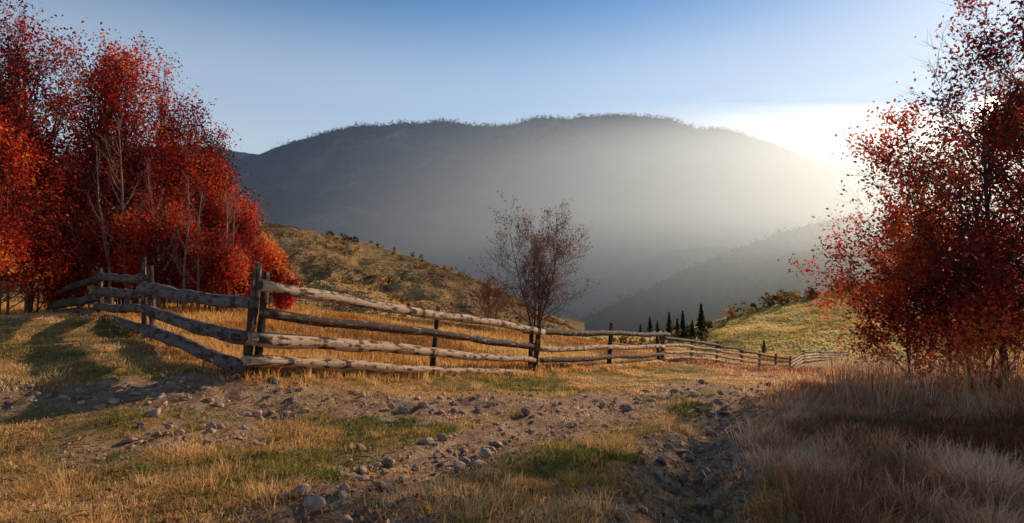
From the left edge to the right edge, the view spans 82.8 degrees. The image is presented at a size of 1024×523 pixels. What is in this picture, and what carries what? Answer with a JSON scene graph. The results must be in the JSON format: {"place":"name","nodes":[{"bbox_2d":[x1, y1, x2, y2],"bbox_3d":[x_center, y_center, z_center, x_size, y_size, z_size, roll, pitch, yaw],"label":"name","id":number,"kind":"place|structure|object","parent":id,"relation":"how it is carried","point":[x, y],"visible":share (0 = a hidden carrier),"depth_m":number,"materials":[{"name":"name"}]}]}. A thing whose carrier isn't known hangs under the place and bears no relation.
{"place":"outdoors","nodes":[
{"label":"outdoors","id":0,"kind":"place"},
{"bbox_2d":[43,146,257,189],"bbox_3d":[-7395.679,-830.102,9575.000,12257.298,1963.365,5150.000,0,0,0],"label":"distant ridge","id":1,"kind":"structure","parent":0,"point":[238,155],"depth_m":8922.44,"materials":[{"name":"grey"}]},
{"bbox_2d":[0,208,584,336],"bbox_3d":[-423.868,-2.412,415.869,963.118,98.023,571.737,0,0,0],"label":"hillside","id":2,"kind":"structure","parent":0,"point":[578,324],"depth_m":331.97,"materials":[{"name":"plant"}]},
{"bbox_2d":[1,205,587,336],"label":"hillside bushes","id":3,"kind":"object","parent":2,"relation":"on","point":[365,283],"visible":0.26,"depth_m":319.56,"materials":[{"name":"green plant"}]},
{"bbox_2d":[254,218,544,315],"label":"hillside crest trees","id":4,"kind":"object","parent":2,"relation":"on","point":[351,239],"visible":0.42,"depth_m":404.53,"materials":[{"name":"green plant"}]},
{"bbox_2d":[117,186,519,281],"bbox_3d":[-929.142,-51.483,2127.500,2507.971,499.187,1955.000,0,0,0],"label":"mountain spur","id":5,"kind":"structure","parent":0,"point":[417,237],"depth_m":2023.97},
{"bbox_2d":[0,372,799,522],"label":"gravel","id":6,"kind":"structure","parent":0,"point":[315,502],"depth_m":5.59,"materials":[{"name":"stone"}]},
{"bbox_2d":[0,308,1022,522],"bbox_3d":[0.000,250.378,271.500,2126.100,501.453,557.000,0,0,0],"label":"ground","id":7,"kind":"structure","parent":0,"point":[258,392],"depth_m":6.61,"materials":[{"name":"soil"}]},
{"bbox_2d":[0,133,45,285],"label":"red leaved shrub","id":8,"kind":"object","parent":7,"relation":"on","point":[14,173],"visible":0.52,"depth_m":14.64,"materials":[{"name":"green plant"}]},
{"bbox_2d":[0,108,92,315],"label":"red leaved shrub","id":9,"kind":"object","parent":7,"relation":"on","point":[13,234],"visible":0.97,"depth_m":14.60,"materials":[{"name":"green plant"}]},
{"bbox_2d":[0,156,103,313],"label":"red leaved shrub","id":10,"kind":"object","parent":7,"relation":"on","point":[49,295],"visible":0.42,"depth_m":16.85,"materials":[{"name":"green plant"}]},
{"bbox_2d":[0,0,110,313],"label":"red leaved tree","id":11,"kind":"object","parent":7,"relation":"on","point":[27,301],"visible":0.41,"depth_m":16.95,"materials":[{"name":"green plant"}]},
{"bbox_2d":[0,2,129,280],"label":"red leaved tree","id":12,"kind":"object","parent":7,"relation":"on","point":[28,123],"visible":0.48,"depth_m":16.32,"materials":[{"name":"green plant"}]},
{"bbox_2d":[19,184,120,307],"bbox_3d":[-13.736,-0.364,18.600,2.733,4.298,2.898,0,0,0],"label":"red leaved shrub","id":13,"kind":"object","parent":7,"relation":"on","point":[81,268],"visible":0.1,"depth_m":17.98,"materials":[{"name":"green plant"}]},
{"bbox_2d":[0,1,148,309],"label":"red leaved tree","id":14,"kind":"object","parent":7,"relation":"on","point":[32,59],"visible":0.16,"depth_m":18.92,"materials":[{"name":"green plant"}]},
{"bbox_2d":[71,133,118,303],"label":"bare sapling","id":15,"kind":"object","parent":7,"relation":"on","point":[103,238],"visible":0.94,"depth_m":16.72,"materials":[{"name":"brown plant"}]},
{"bbox_2d":[23,27,174,307],"bbox_3d":[-13.492,-2.983,18.611,5.492,9.532,4.399,0,0,19],"label":"red leaved tree","id":16,"kind":"object","parent":7,"relation":"on","point":[92,166],"visible":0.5,"depth_m":18.01,"materials":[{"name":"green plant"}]},
{"bbox_2d":[30,17,201,303],"bbox_3d":[-12.283,-2.867,18.505,4.344,9.193,6.304,0,0,-26],"label":"red leaved tree","id":17,"kind":"object","parent":7,"relation":"on","point":[112,98],"visible":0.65,"depth_m":18.19,"materials":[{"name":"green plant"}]},
{"bbox_2d":[38,28,198,304],"bbox_3d":[-14.503,-3.217,20.758,5.475,10.419,5.406,0,0,0],"label":"red leaved tree","id":18,"kind":"object","parent":7,"relation":"on","point":[79,65],"visible":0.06,"depth_m":20.26,"materials":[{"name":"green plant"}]},
{"bbox_2d":[96,108,149,304],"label":"bare sapling","id":19,"kind":"object","parent":7,"relation":"on","point":[123,207],"visible":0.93,"depth_m":16.44,"materials":[{"name":"brown plant"}]},
{"bbox_2d":[80,151,175,304],"bbox_3d":[-11.729,-0.808,17.584,3.081,5.019,2.732,0,0,0],"label":"red leaved shrub","id":20,"kind":"object","parent":7,"relation":"on","point":[120,285],"visible":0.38,"depth_m":17.16,"materials":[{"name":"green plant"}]},
{"bbox_2d":[136,422,145,427],"bbox_3d":[-3.738,1.656,5.849,0.081,0.065,0.052,0,0,32],"label":"rock","id":21,"kind":"object","parent":7,"relation":"on","point":[142,424],"visible":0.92,"depth_m":5.84,"materials":[{"name":"stone"}]},
{"bbox_2d":[100,195,194,308],"bbox_3d":[-10.672,-0.244,17.156,2.242,3.700,2.662,0,0,0],"label":"red leaved shrub","id":22,"kind":"object","parent":7,"relation":"on","point":[149,244],"visible":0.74,"depth_m":16.72,"materials":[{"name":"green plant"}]},
{"bbox_2d":[146,407,160,416],"bbox_3d":[-3.826,1.617,6.170,0.157,0.100,0.115,0,0,-15],"label":"rock","id":23,"kind":"object","parent":7,"relation":"on","point":[154,412],"visible":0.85,"depth_m":6.15,"materials":[{"name":"stone"}]},
{"bbox_2d":[138,157,184,307],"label":"bare sapling","id":24,"kind":"object","parent":7,"relation":"on","point":[158,300],"visible":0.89,"depth_m":17.05,"materials":[{"name":"brown plant"}]},
{"bbox_2d":[110,48,236,303],"bbox_3d":[-12.743,-2.932,21.407,4.550,9.645,4.866,0,0,0],"label":"red leaved tree","id":25,"kind":"object","parent":7,"relation":"on","point":[166,73],"visible":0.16,"depth_m":20.69,"materials":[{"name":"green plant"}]},
{"bbox_2d":[110,95,245,304],"bbox_3d":[-11.165,-2.065,19.628,3.957,7.565,4.198,0,0,0],"label":"red leaved tree","id":26,"kind":"object","parent":7,"relation":"on","point":[197,164],"visible":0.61,"depth_m":19.55,"materials":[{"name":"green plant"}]},
{"bbox_2d":[147,202,227,308],"bbox_3d":[-10.222,-0.121,18.458,2.890,3.636,2.043,0,0,-41],"label":"red leaved shrub","id":27,"kind":"object","parent":7,"relation":"on","point":[175,277],"visible":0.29,"depth_m":18.15,"materials":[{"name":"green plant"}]},
{"bbox_2d":[166,170,214,308],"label":"bare sapling","id":28,"kind":"object","parent":7,"relation":"on","point":[183,273],"visible":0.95,"depth_m":17.26,"materials":[{"name":"brown plant"}]},
{"bbox_2d":[173,185,208,311],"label":"bare sapling","id":29,"kind":"object","parent":7,"relation":"on","point":[197,262],"visible":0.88,"depth_m":17.43,"materials":[{"name":"brown plant"}]},
{"bbox_2d":[124,117,269,292],"bbox_3d":[-11.743,-1.745,21.884,4.731,7.387,3.070,0,0,-11],"label":"red leaved tree","id":30,"kind":"object","parent":7,"relation":"on","point":[217,147],"visible":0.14,"depth_m":21.84,"materials":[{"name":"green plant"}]},
{"bbox_2d":[176,217,249,310],"bbox_3d":[-9.157,0.099,17.850,2.503,3.204,2.133,0,0,0],"label":"red leaved shrub","id":31,"kind":"object","parent":7,"relation":"on","point":[224,272],"visible":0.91,"depth_m":17.55,"materials":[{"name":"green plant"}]},
{"bbox_2d":[216,188,237,311],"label":"bare sapling","id":32,"kind":"object","parent":7,"relation":"on","point":[225,244],"visible":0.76,"depth_m":18.27,"materials":[{"name":"brown plant"}]},
{"bbox_2d":[190,141,271,291],"bbox_3d":[-10.233,-1.240,20.494,3.112,6.058,3.015,0,0,0],"label":"red leaved tree","id":33,"kind":"object","parent":7,"relation":"on","point":[243,230],"visible":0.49,"depth_m":20.43,"materials":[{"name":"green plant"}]},
{"bbox_2d":[213,228,251,296],"bbox_3d":[-9.505,0.344,19.755,2.027,2.912,1.832,0,0,-30],"label":"red leaved shrub","id":34,"kind":"object","parent":7,"relation":"on","point":[242,276],"visible":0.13,"depth_m":19.78,"materials":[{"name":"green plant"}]},
{"bbox_2d":[225,207,246,294],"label":"bare sapling","id":35,"kind":"object","parent":7,"relation":"on","point":[233,227],"visible":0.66,"depth_m":19.09,"materials":[{"name":"brown plant"}]},
{"bbox_2d":[221,188,278,293],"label":"red leaved tree","id":36,"kind":"object","parent":7,"relation":"on","point":[256,253],"visible":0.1,"depth_m":23.07,"materials":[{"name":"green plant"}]},
{"bbox_2d":[231,229,304,308],"bbox_3d":[-7.941,0.347,19.177,1.813,2.795,2.226,0,0,24],"label":"crimson bush","id":37,"kind":"object","parent":7,"relation":"on","point":[269,250],"visible":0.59,"depth_m":18.96,"materials":[{"name":"red plant"}]},
{"bbox_2d":[267,377,280,384],"bbox_3d":[-3.115,1.571,7.618,0.238,0.122,0.091,0,0,12],"label":"rock","id":38,"kind":"object","parent":7,"relation":"on","point":[274,380],"visible":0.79,"depth_m":7.58,"materials":[{"name":"stone"}]},
{"bbox_2d":[264,253,300,311],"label":"crimson bush","id":39,"kind":"object","parent":7,"relation":"on","point":[285,302],"visible":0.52,"depth_m":18.58,"materials":[{"name":"red plant"}]},
{"bbox_2d":[89,310,672,389],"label":"fence foot grass","id":40,"kind":"structure","parent":7,"relation":"on","point":[395,377],"depth_m":10.12,"materials":[{"name":"plant"}]},
{"bbox_2d":[1,301,875,382],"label":"golden grass","id":41,"kind":"structure","parent":7,"relation":"on","point":[238,318],"depth_m":16.73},
{"bbox_2d":[47,257,848,377],"bbox_3d":[20.326,6.574,41.639,14.149,13.323,82.697,0,0,44],"label":"wooden rail fence","id":42,"kind":"object","parent":7,"relation":"on","point":[249,338],"visible":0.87,"depth_m":9.92,"materials":[{"name":"wood"}]},
{"bbox_2d":[473,274,519,319],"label":"bare shrub","id":43,"kind":"object","parent":7,"relation":"on","point":[488,294],"visible":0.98,"depth_m":34.94,"materials":[{"name":"brown plant"}]},
{"bbox_2d":[0,313,1023,522],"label":"fallen leaves","id":44,"kind":"object","parent":7,"relation":"on","point":[376,517],"depth_m":4.84,"materials":[{"name":"brown plant"}]},
{"bbox_2d":[473,191,599,326],"bbox_3d":[1.730,0.074,33.992,7.452,8.572,5.695,0,0,34],"label":"bare tree","id":45,"kind":"object","parent":7,"relation":"on","point":[534,288],"visible":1,"depth_m":33.63,"materials":[{"name":"brown plant"}]},
{"bbox_2d":[645,316,654,340],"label":"conifer tree","id":46,"kind":"object","parent":7,"relation":"on","point":[650,326],"visible":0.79,"depth_m":149.85,"materials":[{"name":"green plant"}]},
{"bbox_2d":[665,312,673,341],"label":"conifer tree","id":47,"kind":"object","parent":7,"relation":"on","point":[669,326],"visible":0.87,"depth_m":149.77,"materials":[{"name":"green plant"}]},
{"bbox_2d":[673,318,680,342],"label":"conifer tree","id":48,"kind":"object","parent":7,"relation":"on","point":[677,328],"visible":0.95,"depth_m":164.85,"materials":[{"name":"green plant"}]},
{"bbox_2d":[678,310,687,343],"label":"conifer tree","id":49,"kind":"object","parent":7,"relation":"on","point":[682,332],"visible":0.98,"depth_m":151.72,"materials":[{"name":"green plant"}]},
{"bbox_2d":[688,320,696,339],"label":"conifer tree","id":50,"kind":"object","parent":7,"relation":"on","point":[692,329],"visible":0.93,"depth_m":157.86,"materials":[{"name":"green plant"}]},
{"bbox_2d":[693,304,708,344],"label":"conifer tree","id":51,"kind":"object","parent":7,"relation":"on","point":[700,323],"visible":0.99,"depth_m":147.66,"materials":[{"name":"green plant"}]},
{"bbox_2d":[703,478,709,485],"bbox_3d":[1.671,1.889,4.955,0.080,0.077,0.157,0,0,33],"label":"rock","id":52,"kind":"object","parent":7,"relation":"on","point":[706,481],"visible":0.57,"depth_m":4.91,"materials":[{"name":"stone"}]},
{"bbox_2d":[761,340,766,352],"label":"conifer tree","id":53,"kind":"object","parent":7,"relation":"on","point":[764,347],"visible":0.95,"depth_m":94.91,"materials":[{"name":"green plant"}]},
{"bbox_2d":[659,269,887,329],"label":"valley autumn trees","id":54,"kind":"object","parent":7,"relation":"on","point":[773,300],"visible":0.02,"depth_m":585.45,"materials":[{"name":"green plant"}]},
{"bbox_2d":[620,344,1023,522],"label":"dry tall grass","id":55,"kind":"structure","parent":7,"relation":"on","point":[979,473],"depth_m":5.13,"materials":[{"name":"beige plant"}]},
{"bbox_2d":[778,70,1023,375],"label":"autumn tree","id":56,"kind":"object","parent":7,"relation":"on","point":[882,152],"visible":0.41,"depth_m":12.71,"materials":[{"name":"red plant"}]},
{"bbox_2d":[835,162,980,380],"bbox_3d":[8.895,0.364,12.886,2.818,5.206,2.922,0,0,-24],"label":"autumn shrub","id":57,"kind":"object","parent":7,"relation":"on","point":[874,336],"visible":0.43,"depth_m":13.01,"materials":[{"name":"red plant"}]},
{"bbox_2d":[810,0,1023,377],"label":"autumn tree","id":58,"kind":"object","parent":7,"relation":"on","point":[1005,130],"visible":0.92,"depth_m":10.99,"materials":[{"name":"red plant"}]},
{"bbox_2d":[811,331,1023,410],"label":"dry weed stalks","id":59,"kind":"object","parent":7,"relation":"on","point":[873,375],"visible":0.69,"depth_m":9.18,"materials":[{"name":"brown plant"}]},
{"bbox_2d":[889,258,1023,386],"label":"autumn shrub","id":60,"kind":"object","parent":7,"relation":"on","point":[972,318],"visible":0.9,"depth_m":10.17,"materials":[{"name":"red plant"}]},
{"bbox_2d":[947,50,1023,304],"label":"autumn tree","id":61,"kind":"object","parent":7,"relation":"on","point":[1013,169],"visible":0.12,"depth_m":12.29,"materials":[{"name":"red plant"}]},
{"bbox_2d":[0,312,1023,522],"bbox_3d":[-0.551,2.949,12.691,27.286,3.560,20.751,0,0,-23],"label":"meadow grass","id":62,"kind":"structure","parent":0,"point":[454,482],"depth_m":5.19,"materials":[{"name":"plant"}]},
{"bbox_2d":[0,0,1023,194],"label":"sky","id":63,"kind":"structure","parent":0,"point":[792,73],"materials":[{"name":"blue"}]},
{"bbox_2d":[89,114,1023,303],"bbox_3d":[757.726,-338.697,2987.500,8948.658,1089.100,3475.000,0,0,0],"label":"mountain","id":64,"kind":"structure","parent":0,"point":[627,185],"depth_m":2619.01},
{"bbox_2d":[251,111,1016,194],"bbox_3d":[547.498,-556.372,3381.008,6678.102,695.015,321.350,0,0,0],"label":"mountain crest forest","id":65,"kind":"object","parent":64,"relation":"on","point":[356,124],"visible":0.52,"depth_m":3458.88,"materials":[{"name":"green plant"}]},
{"bbox_2d":[533,244,748,318],"bbox_3d":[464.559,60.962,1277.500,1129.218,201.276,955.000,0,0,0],"label":"wooded hill","id":66,"kind":"structure","parent":0,"point":[637,275],"depth_m":1219.43,"materials":[{"name":"grey plant"}]},
{"bbox_2d":[577,279,1023,358],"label":"meadow slope","id":67,"kind":"structure","parent":0,"point":[799,316],"depth_m":192.29,"materials":[{"name":"green plant"}]},
{"bbox_2d":[591,268,1018,344],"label":"meadow edge trees","id":68,"kind":"object","parent":67,"relation":"on","point":[778,297],"visible":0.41,"depth_m":243.36,"materials":[{"name":"green plant"}]},
{"bbox_2d":[581,215,1023,336],"bbox_3d":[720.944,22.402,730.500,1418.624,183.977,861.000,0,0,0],"label":"wooded hill","id":69,"kind":"structure","parent":0,"point":[689,295],"depth_m":672.44,"materials":[{"name":"grey plant"}]},
{"bbox_2d":[570,211,1021,332],"bbox_3d":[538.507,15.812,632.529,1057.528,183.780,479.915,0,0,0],"label":"wooded hill trees","id":70,"kind":"object","parent":69,"relation":"on","point":[709,260],"visible":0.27,"depth_m":668.86,"materials":[{"name":"green plant"}]},
{"bbox_2d":[624,193,1021,265],"bbox_3d":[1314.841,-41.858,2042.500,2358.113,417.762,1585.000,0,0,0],"label":"mountain spur","id":71,"kind":"structure","parent":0,"point":[767,221],"depth_m":1879.15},
{"bbox_2d":[976,97,999,114],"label":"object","id":72,"kind":"object","parent":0,"point":[989,99],"visible":0.13,"depth_m":19839.81,"materials":[{"name":"white"}]}
]}

